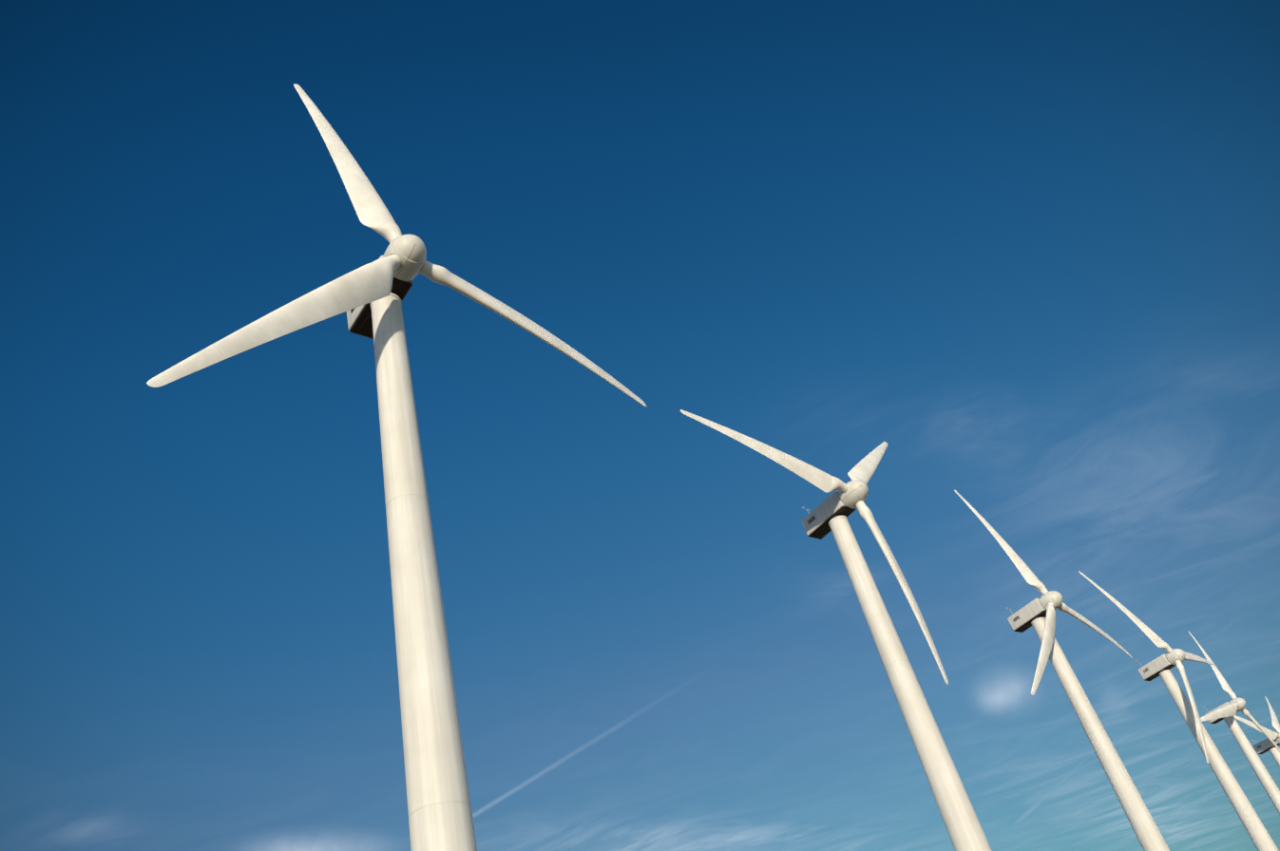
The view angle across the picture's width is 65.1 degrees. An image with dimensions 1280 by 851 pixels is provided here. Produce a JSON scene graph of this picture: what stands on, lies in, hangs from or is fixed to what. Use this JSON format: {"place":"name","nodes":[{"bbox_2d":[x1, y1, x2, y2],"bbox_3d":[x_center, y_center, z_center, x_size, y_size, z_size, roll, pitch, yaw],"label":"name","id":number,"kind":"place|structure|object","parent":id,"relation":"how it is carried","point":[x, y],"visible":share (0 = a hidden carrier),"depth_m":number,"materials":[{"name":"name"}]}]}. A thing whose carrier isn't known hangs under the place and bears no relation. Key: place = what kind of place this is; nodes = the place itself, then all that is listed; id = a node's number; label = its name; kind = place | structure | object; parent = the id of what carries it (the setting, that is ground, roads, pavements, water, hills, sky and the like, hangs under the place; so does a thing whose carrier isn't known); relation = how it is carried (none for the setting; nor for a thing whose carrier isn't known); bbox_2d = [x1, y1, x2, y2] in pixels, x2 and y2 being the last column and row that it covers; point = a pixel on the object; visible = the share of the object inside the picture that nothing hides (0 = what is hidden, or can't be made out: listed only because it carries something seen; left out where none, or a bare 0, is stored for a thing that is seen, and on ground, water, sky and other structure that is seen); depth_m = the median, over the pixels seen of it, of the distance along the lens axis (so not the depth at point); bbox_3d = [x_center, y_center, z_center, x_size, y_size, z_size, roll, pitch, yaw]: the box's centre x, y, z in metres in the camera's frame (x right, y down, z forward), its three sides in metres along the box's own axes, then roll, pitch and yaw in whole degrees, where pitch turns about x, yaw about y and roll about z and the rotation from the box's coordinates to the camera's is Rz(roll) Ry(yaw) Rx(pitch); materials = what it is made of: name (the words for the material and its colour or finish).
{"place":"outdoors","nodes":[
{"label":"outdoors","id":0,"kind":"place"},
{"bbox_2d":[0,0,1279,850],"label":"sky","id":1,"kind":"structure","parent":0,"point":[1027,252],"materials":[{"name":"blue"}]},
{"label":"ground","id":2,"kind":"structure","parent":0,"visible":0},
{"bbox_2d":[146,83,646,850],"bbox_3d":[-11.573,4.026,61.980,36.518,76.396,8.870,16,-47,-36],"label":"wind turbine","id":3,"kind":"object","parent":2,"relation":"on","point":[369,298],"visible":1,"depth_m":58.00,"materials":[{"name":"painted metal"},{"name":"fiberglass"}]},
{"bbox_2d":[680,409,992,850],"bbox_3d":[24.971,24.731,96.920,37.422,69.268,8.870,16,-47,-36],"label":"wind turbine","id":4,"kind":"object","parent":2,"relation":"on","point":[833,511],"visible":1,"depth_m":101.68,"materials":[{"name":"painted metal"},{"name":"fiberglass"}]},
{"bbox_2d":[954,490,1170,850],"bbox_3d":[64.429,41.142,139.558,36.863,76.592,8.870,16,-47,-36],"label":"wind turbine","id":5,"kind":"object","parent":2,"relation":"on","point":[1039,615],"visible":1,"depth_m":138.87,"materials":[{"name":"painted metal"},{"name":"fiberglass"}]},
{"bbox_2d":[1078,571,1279,850],"bbox_3d":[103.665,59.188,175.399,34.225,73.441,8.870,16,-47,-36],"label":"wind turbine","id":6,"kind":"object","parent":2,"relation":"on","point":[1161,666],"visible":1,"depth_m":175.81,"materials":[{"name":"painted metal"},{"name":"fiberglass"}]},
{"bbox_2d":[1188,631,1279,815],"bbox_3d":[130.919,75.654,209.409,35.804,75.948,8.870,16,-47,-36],"label":"wind turbine","id":7,"kind":"object","parent":2,"relation":"on","point":[1226,712],"visible":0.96,"depth_m":216.87,"materials":[{"name":"painted metal"},{"name":"fiberglass"}]},
{"bbox_2d":[1233,696,1279,767],"bbox_3d":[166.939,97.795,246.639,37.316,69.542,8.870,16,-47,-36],"label":"wind turbine","id":8,"kind":"object","parent":2,"relation":"on","point":[1264,746],"visible":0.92,"depth_m":258.82,"materials":[{"name":"paint"}]}
]}

